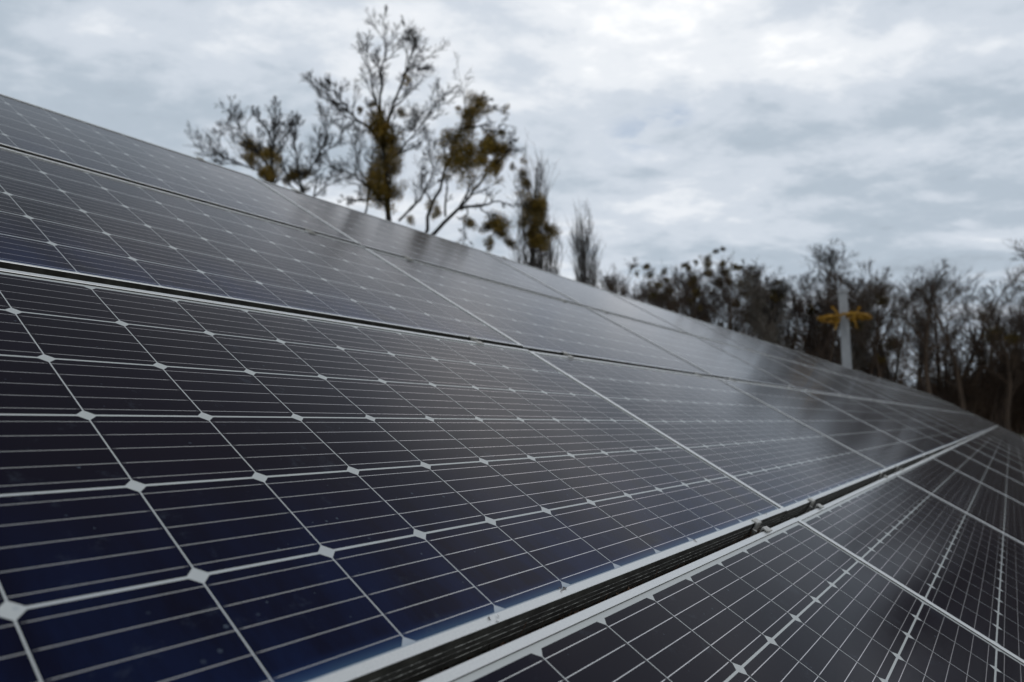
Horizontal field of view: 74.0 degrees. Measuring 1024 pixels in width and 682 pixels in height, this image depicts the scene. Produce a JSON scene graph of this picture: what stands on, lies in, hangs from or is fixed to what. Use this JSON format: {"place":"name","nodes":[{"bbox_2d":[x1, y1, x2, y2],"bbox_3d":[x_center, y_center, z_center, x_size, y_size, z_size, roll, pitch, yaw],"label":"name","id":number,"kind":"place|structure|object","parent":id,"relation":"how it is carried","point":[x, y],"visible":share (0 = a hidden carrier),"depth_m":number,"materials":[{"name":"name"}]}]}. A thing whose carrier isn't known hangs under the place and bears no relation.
{"place":"outdoors","nodes":[
{"label":"outdoors","id":0,"kind":"place"},
{"bbox_2d":[0,0,1023,385],"label":"sky","id":1,"kind":"structure","parent":0,"point":[767,130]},
{"bbox_3d":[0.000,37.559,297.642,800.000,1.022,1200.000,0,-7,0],"label":"ground","id":2,"kind":"structure","parent":0,"visible":0},
{"bbox_2d":[183,95,298,184],"bbox_3d":[-11.724,-3.171,28.488,5.640,15.469,3.384,0,-7,0],"label":"bare tree","id":3,"kind":"object","parent":2,"relation":"on","point":[266,172],"visible":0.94,"depth_m":28.85,"materials":[{"name":"brown plant"}]},
{"bbox_2d":[267,98,356,196],"bbox_3d":[-9.259,-3.200,30.146,3.328,15.792,3.398,-4,-8,31],"label":"bare tree","id":4,"kind":"object","parent":2,"relation":"on","point":[291,176],"visible":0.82,"depth_m":30.92,"materials":[{"name":"brown plant"}]},
{"bbox_2d":[290,4,464,221],"bbox_3d":[-5.104,-4.434,25.439,6.323,17.456,4.056,1,-7,-10],"label":"bare tree","id":5,"kind":"object","parent":2,"relation":"on","point":[378,184],"visible":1,"depth_m":25.76,"materials":[{"name":"brown plant"}]},
{"bbox_2d":[406,53,527,252],"bbox_3d":[-1.605,-3.240,23.834,4.334,14.855,3.793,0,-7,0],"label":"bare tree","id":6,"kind":"object","parent":2,"relation":"on","point":[462,154],"visible":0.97,"depth_m":23.87,"materials":[{"name":"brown plant"}]},
{"bbox_2d":[507,127,562,270],"bbox_3d":[0.861,-2.591,30.243,2.717,14.647,3.287,0,-7,0],"label":"poplar","id":7,"kind":"object","parent":2,"relation":"on","point":[534,211],"visible":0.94,"depth_m":30.11,"materials":[{"name":"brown plant"}]},
{"bbox_2d":[535,205,556,269],"bbox_3d":[1.543,-1.390,35.624,1.859,13.292,1.868,-1,-7,11],"label":"poplar","id":8,"kind":"object","parent":2,"relation":"on","point":[540,248],"visible":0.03,"depth_m":35.77,"materials":[{"name":"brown plant"}]},
{"bbox_2d":[540,216,570,275],"bbox_3d":[1.944,-0.884,33.670,2.058,11.927,1.726,0,-7,0],"label":"poplar","id":9,"kind":"object","parent":2,"relation":"on","point":[550,262],"visible":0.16,"depth_m":34.06,"materials":[{"name":"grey plant"}]},
{"bbox_2d":[565,198,604,288],"bbox_3d":[4.001,-1.230,34.693,2.577,12.770,2.382,0,-7,0],"label":"poplar","id":10,"kind":"object","parent":2,"relation":"on","point":[581,250],"visible":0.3,"depth_m":35.10,"materials":[{"name":"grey plant"}]},
{"bbox_2d":[196,156,994,681],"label":"mounting frame","id":11,"kind":"object","parent":2,"relation":"on","point":[758,524],"visible":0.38,"depth_m":2.05,"materials":[{"name":"metal"}]},
{"bbox_2d":[0,94,358,244],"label":"solar panel","id":12,"kind":"object","parent":11,"relation":"attached to","point":[35,130],"visible":0.78,"depth_m":2.61,"materials":[{"name":"glass"},{"name":"silicon"},{"name":"aluminium"}]},
{"bbox_2d":[0,147,521,347],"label":"solar panel","id":13,"kind":"object","parent":11,"relation":"attached to","point":[57,219],"visible":0.8,"depth_m":1.82,"materials":[{"name":"glass"},{"name":"silicon"},{"name":"aluminium"}]},
{"bbox_2d":[0,268,786,681],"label":"solar panel","id":14,"kind":"object","parent":11,"relation":"attached to","point":[198,490],"visible":1,"depth_m":0.93,"materials":[{"name":"glass"},{"name":"silicon"},{"name":"aluminium"}]},
{"bbox_2d":[256,178,581,304],"bbox_3d":[-0.448,-0.530,4.035,0.978,0.041,1.917,32,14,34],"label":"solar panel","id":15,"kind":"object","parent":11,"relation":"attached to","point":[371,232],"visible":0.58,"depth_m":3.82,"materials":[{"name":"glass"},{"name":"silicon"},{"name":"aluminium"}]},
{"bbox_2d":[366,248,712,376],"bbox_3d":[0.255,-0.086,3.467,0.978,0.043,1.917,32,13,34],"label":"solar panel","id":16,"kind":"object","parent":11,"relation":"attached to","point":[531,321],"visible":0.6,"depth_m":3.21,"materials":[{"name":"glass"},{"name":"silicon"},{"name":"aluminium"}]},
{"bbox_2d":[484,251,690,334],"bbox_3d":[0.687,-0.349,5.582,0.978,0.043,1.917,32,14,34],"label":"solar panel","id":17,"kind":"object","parent":11,"relation":"attached to","point":[587,295],"visible":0.57,"depth_m":5.43,"materials":[{"name":"glass"},{"name":"silicon cells"},{"name":"aluminium frame"}]},
{"bbox_2d":[421,482,873,680],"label":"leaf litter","id":18,"kind":"object","parent":11,"relation":"on","point":[547,624],"visible":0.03,"depth_m":1.04,"materials":[{"name":"brown plant"}]},
{"bbox_2d":[608,291,755,351],"bbox_3d":[1.823,-0.168,7.128,0.978,0.043,1.917,32,14,34],"label":"solar panel","id":19,"kind":"object","parent":11,"relation":"attached to","point":[690,326],"visible":0.58,"depth_m":7.03,"materials":[{"name":"glass"},{"name":"silicon cells"},{"name":"aluminium frame"}]},
{"bbox_2d":[587,307,795,388],"bbox_3d":[1.389,0.093,5.014,0.978,0.042,1.917,32,13,34],"label":"solar panel","id":20,"kind":"object","parent":11,"relation":"attached to","point":[715,362],"visible":0.73,"depth_m":4.84,"materials":[{"name":"glass"},{"name":"silicon cells"},{"name":"aluminium frame"}]},
{"bbox_2d":[530,351,888,522],"bbox_3d":[0.960,0.356,2.898,0.984,0.041,1.917,32,13,34],"label":"solar panel","id":21,"kind":"object","parent":11,"relation":"attached to","point":[790,465],"visible":0.73,"depth_m":2.59,"materials":[{"name":"glass"},{"name":"silicon cells"},{"name":"aluminium frame"}]},
{"bbox_2d":[420,518,1023,681],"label":"solar panel","id":22,"kind":"object","parent":11,"relation":"attached to","point":[794,600],"visible":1,"depth_m":1.14,"materials":[{"name":"glass"},{"name":"silicon cells"},{"name":"aluminium frame"}]},
{"bbox_2d":[686,316,797,362],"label":"solar panel","id":23,"kind":"object","parent":11,"relation":"attached to","point":[747,342],"visible":0.59,"depth_m":8.60,"materials":[{"name":"glass"},{"name":"silicon cells"},{"name":"aluminium frame"}]},
{"bbox_2d":[696,336,842,395],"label":"solar panel","id":24,"kind":"object","parent":11,"relation":"attached to","point":[797,380],"visible":0.62,"depth_m":6.43,"materials":[{"name":"glass"},{"name":"silicon cells"},{"name":"aluminium frame"}]},
{"bbox_2d":[739,333,827,370],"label":"solar panel","id":25,"kind":"object","parent":11,"relation":"attached to","point":[798,359],"visible":0.57,"depth_m":10.19,"materials":[{"name":"glass"}]},
{"bbox_2d":[774,344,850,376],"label":"solar panel","id":26,"kind":"object","parent":11,"relation":"attached to","point":[816,362],"visible":0.65,"depth_m":11.72,"materials":[{"name":"glass"}]},
{"bbox_2d":[760,353,873,399],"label":"solar panel","id":27,"kind":"object","parent":11,"relation":"attached to","point":[844,390],"visible":0.64,"depth_m":8.02,"materials":[{"name":"glass"},{"name":"silicon cells"},{"name":"aluminium frame"}]},
{"bbox_2d":[718,378,926,475],"bbox_3d":[2.095,0.535,4.444,0.984,0.043,1.917,32,13,34],"label":"solar panel","id":28,"kind":"object","parent":11,"relation":"attached to","point":[877,446],"visible":0.8,"depth_m":4.24,"materials":[{"name":"glass"}]},
{"bbox_2d":[805,354,868,381],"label":"solar panel","id":29,"kind":"object","parent":11,"relation":"attached to","point":[839,369],"visible":0.52,"depth_m":13.30,"materials":[{"name":"glass"}]},
{"bbox_2d":[804,365,893,402],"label":"solar panel","id":30,"kind":"object","parent":11,"relation":"attached to","point":[856,387],"visible":0.65,"depth_m":9.60,"materials":[{"name":"glass"}]},
{"bbox_2d":[827,361,881,385],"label":"solar panel","id":31,"kind":"object","parent":11,"relation":"attached to","point":[857,374],"visible":0.52,"depth_m":14.87,"materials":[{"name":"glass"}]},
{"bbox_2d":[843,366,894,388],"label":"solar panel","id":32,"kind":"object","parent":11,"relation":"attached to","point":[875,380],"visible":0.45,"depth_m":16.44,"materials":[{"name":"glass"}]},
{"bbox_2d":[832,372,908,404],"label":"solar panel","id":33,"kind":"object","parent":11,"relation":"attached to","point":[876,391],"visible":0.62,"depth_m":11.15,"materials":[{"name":"glass"}]},
{"bbox_2d":[801,390,946,457],"bbox_3d":[3.231,0.715,5.991,0.984,0.043,1.917,32,13,34],"label":"solar panel","id":34,"kind":"object","parent":11,"relation":"attached to","point":[927,445],"visible":0.81,"depth_m":5.86,"materials":[{"name":"glass"}]},
{"bbox_2d":[858,371,904,391],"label":"solar panel","id":35,"kind":"object","parent":11,"relation":"attached to","point":[883,382],"visible":0.44,"depth_m":18.02,"materials":[{"name":"glass"}]},
{"bbox_2d":[854,378,919,406],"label":"solar panel","id":36,"kind":"object","parent":11,"relation":"attached to","point":[910,403],"visible":0.58,"depth_m":12.71,"materials":[{"name":"glass"}]},
{"bbox_2d":[873,383,930,408],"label":"solar panel","id":37,"kind":"object","parent":11,"relation":"attached to","point":[905,397],"visible":0.65,"depth_m":14.27,"materials":[{"name":"glass"}]},
{"bbox_2d":[849,397,958,449],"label":"solar panel","id":38,"kind":"object","parent":11,"relation":"attached to","point":[918,426],"visible":0.81,"depth_m":7.46,"materials":[{"name":"glass"}]},
{"bbox_2d":[796,473,1023,660],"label":"solar panel","id":39,"kind":"object","parent":11,"relation":"attached to","point":[965,568],"visible":0.71,"depth_m":2.12,"materials":[{"name":"glass"}]},
{"bbox_2d":[888,387,937,409],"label":"solar panel","id":40,"kind":"object","parent":11,"relation":"attached to","point":[917,400],"visible":0.56,"depth_m":15.89,"materials":[{"name":"glass"}]},
{"bbox_2d":[899,390,944,410],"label":"solar panel","id":41,"kind":"object","parent":11,"relation":"attached to","point":[938,408],"visible":0.56,"depth_m":17.44,"materials":[{"name":"glass"}]},
{"bbox_2d":[877,401,967,442],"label":"solar panel","id":42,"kind":"object","parent":11,"relation":"attached to","point":[929,423],"visible":0.77,"depth_m":9.00,"materials":[{"name":"glass"}]},
{"bbox_2d":[898,404,972,438],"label":"solar panel","id":43,"kind":"object","parent":11,"relation":"attached to","point":[941,422],"visible":0.66,"depth_m":10.61,"materials":[{"name":"glass"}]},
{"bbox_2d":[913,406,976,435],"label":"solar panel","id":44,"kind":"object","parent":11,"relation":"attached to","point":[973,433],"visible":0.62,"depth_m":12.14,"materials":[{"name":"glass"}]},
{"bbox_2d":[925,408,980,433],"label":"solar panel","id":45,"kind":"object","parent":11,"relation":"attached to","point":[956,421],"visible":0.67,"depth_m":13.72,"materials":[{"name":"glass"}]},
{"bbox_2d":[894,457,1023,543],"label":"solar panel","id":46,"kind":"object","parent":11,"relation":"attached to","point":[995,509],"visible":0.77,"depth_m":3.79,"materials":[{"name":"glass"}]},
{"bbox_2d":[934,409,983,431],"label":"solar panel","id":47,"kind":"object","parent":11,"relation":"attached to","point":[962,421],"visible":0.57,"depth_m":15.26,"materials":[{"name":"glass"}]},
{"bbox_2d":[941,410,986,431],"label":"solar panel","id":48,"kind":"object","parent":11,"relation":"attached to","point":[964,420],"visible":0.64,"depth_m":16.86,"materials":[{"name":"glass"}]},
{"bbox_2d":[947,411,988,430],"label":"solar panel","id":49,"kind":"object","parent":11,"relation":"attached to","point":[987,429],"visible":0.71,"depth_m":18.41,"materials":[{"name":"glass"}]},
{"bbox_2d":[931,448,1023,504],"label":"solar panel","id":50,"kind":"object","parent":11,"relation":"attached to","point":[985,475],"visible":0.75,"depth_m":5.40,"materials":[{"name":"glass"}]},
{"bbox_2d":[950,443,1023,484],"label":"solar panel","id":51,"kind":"object","parent":11,"relation":"attached to","point":[991,463],"visible":0.74,"depth_m":6.98,"materials":[{"name":"glass"}]},
{"bbox_2d":[961,439,1023,472],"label":"solar panel","id":52,"kind":"object","parent":11,"relation":"attached to","point":[996,455],"visible":0.77,"depth_m":8.54,"materials":[{"name":"glass"}]},
{"bbox_2d":[970,436,1023,464],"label":"solar panel","id":53,"kind":"object","parent":11,"relation":"attached to","point":[998,450],"visible":0.71,"depth_m":10.13,"materials":[{"name":"glass"}]},
{"bbox_2d":[976,435,1023,458],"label":"solar panel","id":54,"kind":"object","parent":11,"relation":"attached to","point":[1013,452],"visible":0.68,"depth_m":11.66,"materials":[{"name":"glass"}]},
{"bbox_2d":[980,433,1023,454],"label":"solar panel","id":55,"kind":"object","parent":11,"relation":"attached to","point":[1002,443],"visible":0.71,"depth_m":13.22,"materials":[{"name":"glass"}]},
{"bbox_2d":[983,432,1023,451],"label":"solar panel","id":56,"kind":"object","parent":11,"relation":"attached to","point":[1006,442],"visible":0.59,"depth_m":14.74,"materials":[{"name":"glass"}]},
{"bbox_2d":[986,431,1023,448],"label":"solar panel","id":57,"kind":"object","parent":11,"relation":"attached to","point":[996,435],"visible":0.63,"depth_m":16.36,"materials":[{"name":"glass"}]},
{"bbox_2d":[598,262,650,295],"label":"bare tree","id":58,"kind":"object","parent":2,"relation":"on","point":[646,265],"visible":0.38,"depth_m":47.46,"materials":[{"name":"grey plant"}]},
{"bbox_2d":[593,256,713,320],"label":"bare tree","id":59,"kind":"object","parent":2,"relation":"on","point":[610,286],"visible":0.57,"depth_m":42.48,"materials":[{"name":"brown plant"}]},
{"bbox_2d":[639,268,690,314],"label":"bare tree","id":60,"kind":"object","parent":2,"relation":"on","point":[650,275],"visible":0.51,"depth_m":45.36,"materials":[{"name":"brown plant"}]},
{"bbox_2d":[617,259,736,329],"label":"bare tree","id":61,"kind":"object","parent":2,"relation":"on","point":[700,308],"visible":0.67,"depth_m":46.31,"materials":[{"name":"brown plant"}]},
{"bbox_2d":[626,267,730,321],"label":"bare tree","id":62,"kind":"object","parent":2,"relation":"on","point":[664,273],"visible":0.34,"depth_m":48.38,"materials":[{"name":"brown plant"}]},
{"bbox_2d":[627,272,738,331],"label":"bare tree","id":63,"kind":"object","parent":2,"relation":"on","point":[714,295],"visible":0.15,"depth_m":48.20,"materials":[{"name":"brown plant"}]},
{"bbox_2d":[642,261,746,328],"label":"bare tree","id":64,"kind":"object","parent":2,"relation":"on","point":[710,263],"visible":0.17,"depth_m":53.06,"materials":[{"name":"brown plant"}]},
{"bbox_2d":[672,264,719,323],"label":"bare tree","id":65,"kind":"object","parent":2,"relation":"on","point":[681,282],"visible":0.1,"depth_m":55.37,"materials":[{"name":"brown plant"}]},
{"bbox_2d":[661,253,733,327],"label":"bare tree","id":66,"kind":"object","parent":2,"relation":"on","point":[706,258],"visible":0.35,"depth_m":50.26,"materials":[{"name":"brown plant"}]},
{"bbox_2d":[677,273,749,330],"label":"bare tree","id":67,"kind":"object","parent":2,"relation":"on","point":[722,305],"visible":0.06,"depth_m":54.13,"materials":[{"name":"brown plant"}]},
{"bbox_2d":[661,263,766,336],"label":"bare tree","id":68,"kind":"object","parent":2,"relation":"on","point":[737,268],"visible":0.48,"depth_m":46.26,"materials":[{"name":"brown plant"}]},
{"bbox_2d":[672,246,793,339],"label":"bare tree","id":69,"kind":"object","parent":2,"relation":"on","point":[723,264],"visible":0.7,"depth_m":45.01,"materials":[{"name":"brown plant"}]},
{"bbox_2d":[718,266,781,338],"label":"bare tree","id":70,"kind":"object","parent":2,"relation":"on","point":[753,302],"visible":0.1,"depth_m":49.35,"materials":[{"name":"brown plant"}]},
{"bbox_2d":[718,264,802,348],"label":"bare tree","id":71,"kind":"object","parent":2,"relation":"on","point":[757,302],"visible":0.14,"depth_m":51.68,"materials":[{"name":"brown plant"}]},
{"bbox_2d":[731,268,801,351],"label":"bare tree","id":72,"kind":"object","parent":2,"relation":"on","point":[764,335],"visible":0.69,"depth_m":43.99,"materials":[{"name":"brown plant"}]},
{"bbox_2d":[738,257,794,348],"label":"bare tree","id":73,"kind":"object","parent":2,"relation":"on","point":[755,268],"visible":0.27,"depth_m":47.29,"materials":[{"name":"brown plant"}]},
{"bbox_2d":[714,275,825,351],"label":"bare tree","id":74,"kind":"object","parent":2,"relation":"on","point":[802,298],"visible":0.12,"depth_m":52.84,"materials":[{"name":"brown plant"}]},
{"bbox_2d":[748,275,794,346],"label":"bare tree","id":75,"kind":"object","parent":2,"relation":"on","point":[780,290],"visible":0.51,"depth_m":45.98,"materials":[{"name":"brown plant"}]},
{"bbox_2d":[743,264,825,346],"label":"bare tree","id":76,"kind":"object","parent":2,"relation":"on","point":[789,330],"visible":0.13,"depth_m":52.17,"materials":[{"name":"brown plant"}]},
{"bbox_2d":[759,271,818,352],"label":"bare tree","id":77,"kind":"object","parent":2,"relation":"on","point":[800,299],"visible":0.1,"depth_m":52.42,"materials":[{"name":"brown plant"}]},
{"bbox_2d":[793,238,861,362],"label":"bare tree","id":78,"kind":"object","parent":2,"relation":"on","point":[831,264],"visible":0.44,"depth_m":49.12,"materials":[{"name":"brown plant"}]},
{"bbox_2d":[805,267,858,365],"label":"bare tree","id":79,"kind":"object","parent":2,"relation":"on","point":[826,347],"visible":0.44,"depth_m":45.63,"materials":[{"name":"brown plant"}]},
{"bbox_2d":[793,279,875,360],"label":"bare tree","id":80,"kind":"object","parent":2,"relation":"on","point":[811,311],"visible":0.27,"depth_m":51.09,"materials":[{"name":"brown plant"}]},
{"bbox_2d":[784,259,896,370],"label":"bare tree","id":81,"kind":"object","parent":2,"relation":"on","point":[869,265],"visible":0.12,"depth_m":51.65,"materials":[{"name":"brown plant"}]},
{"bbox_2d":[837,288,851,368],"bbox_3d":[10.707,1.167,21.667,0.310,5.722,0.310,-3,-8,26],"label":"pole","id":82,"kind":"object","parent":2,"relation":"on","point":[845,334],"visible":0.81,"depth_m":21.73,"materials":[{"name":"grey metal"}]},
{"bbox_2d":[817,306,872,329],"bbox_3d":[10.717,-0.707,21.898,1.590,0.804,1.622,6,-9,-38],"label":"ornament","id":83,"kind":"object","parent":82,"relation":"attached to","point":[851,316],"visible":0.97,"depth_m":21.70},
{"bbox_2d":[786,283,919,373],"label":"bare tree","id":84,"kind":"object","parent":2,"relation":"on","point":[839,323],"visible":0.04,"depth_m":54.91,"materials":[{"name":"brown plant"}]},
{"bbox_2d":[789,274,918,378],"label":"bare tree","id":85,"kind":"object","parent":2,"relation":"on","point":[879,372],"visible":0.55,"depth_m":45.83,"materials":[{"name":"brown plant"}]},
{"bbox_2d":[820,269,896,371],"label":"bare tree","id":86,"kind":"object","parent":2,"relation":"on","point":[870,308],"visible":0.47,"depth_m":46.67,"materials":[{"name":"brown plant"}]},
{"bbox_2d":[837,270,880,373],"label":"bare tree","id":87,"kind":"object","parent":2,"relation":"on","point":[854,284],"visible":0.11,"depth_m":50.50,"materials":[{"name":"brown plant"}]},
{"bbox_2d":[800,266,932,375],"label":"bare tree","id":88,"kind":"object","parent":2,"relation":"on","point":[871,369],"visible":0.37,"depth_m":45.88,"materials":[{"name":"brown plant"}]},
{"bbox_2d":[714,288,1023,433],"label":"undergrowth","id":89,"kind":"object","parent":2,"relation":"on","point":[950,394],"visible":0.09,"depth_m":47.04,"materials":[{"name":"brown plant"}]},
{"bbox_2d":[859,283,913,382],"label":"bare tree","id":90,"kind":"object","parent":2,"relation":"on","point":[888,372],"visible":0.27,"depth_m":49.42,"materials":[{"name":"grey plant"}]},
{"bbox_2d":[773,321,1023,433],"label":"bushes","id":91,"kind":"object","parent":2,"relation":"on","point":[795,334],"visible":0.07,"depth_m":47.20,"materials":[{"name":"brown plant"}]},
{"bbox_2d":[894,269,951,386],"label":"bare tree","id":92,"kind":"object","parent":2,"relation":"on","point":[937,286],"visible":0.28,"depth_m":56.44,"materials":[{"name":"grey plant"}]},
{"bbox_2d":[874,259,973,394],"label":"bare tree","id":93,"kind":"object","parent":2,"relation":"on","point":[926,384],"visible":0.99,"depth_m":44.12,"materials":[{"name":"brown plant"}]},
{"bbox_2d":[863,266,1018,410],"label":"bare tree","id":94,"kind":"object","parent":2,"relation":"on","point":[962,403],"visible":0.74,"depth_m":44.82,"materials":[{"name":"brown plant"}]},
{"bbox_2d":[897,258,1023,402],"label":"bare tree","id":95,"kind":"object","parent":2,"relation":"on","point":[956,347],"visible":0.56,"depth_m":46.89,"materials":[{"name":"brown plant"}]},
{"bbox_2d":[939,286,1023,427],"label":"bare tree","id":96,"kind":"object","parent":2,"relation":"on","point":[958,335],"visible":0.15,"depth_m":53.16,"materials":[{"name":"brown plant"}]},
{"bbox_2d":[956,273,1023,413],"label":"bare tree","id":97,"kind":"object","parent":2,"relation":"on","point":[967,312],"visible":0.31,"depth_m":49.95,"materials":[{"name":"brown plant"}]},
{"bbox_2d":[957,290,1023,431],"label":"bare tree","id":98,"kind":"object","parent":2,"relation":"on","point":[1013,336],"visible":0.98,"depth_m":41.89,"materials":[{"name":"brown plant"}]},
{"bbox_2d":[973,300,1023,433],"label":"bare tree","id":99,"kind":"object","parent":2,"relation":"on","point":[1020,430],"visible":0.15,"depth_m":47.52,"materials":[{"name":"brown plant"}]},
{"bbox_2d":[974,296,1023,427],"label":"bare tree","id":100,"kind":"object","parent":2,"relation":"on","point":[999,407],"visible":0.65,"depth_m":44.76,"materials":[{"name":"brown plant"}]},
{"bbox_2d":[986,301,1023,373],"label":"bare tree","id":101,"kind":"object","parent":2,"relation":"on","point":[1002,340],"visible":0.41,"depth_m":45.55,"materials":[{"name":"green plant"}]},
{"bbox_2d":[1002,240,1023,322],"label":"bare tree","id":102,"kind":"object","parent":2,"relation":"on","point":[1012,280],"visible":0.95,"depth_m":40.98,"materials":[{"name":"brown plant"}]},
{"bbox_2d":[1007,238,1023,291],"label":"bare tree","id":103,"kind":"object","parent":2,"relation":"on","point":[1021,255],"visible":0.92,"depth_m":43.06,"materials":[{"name":"brown plant"}]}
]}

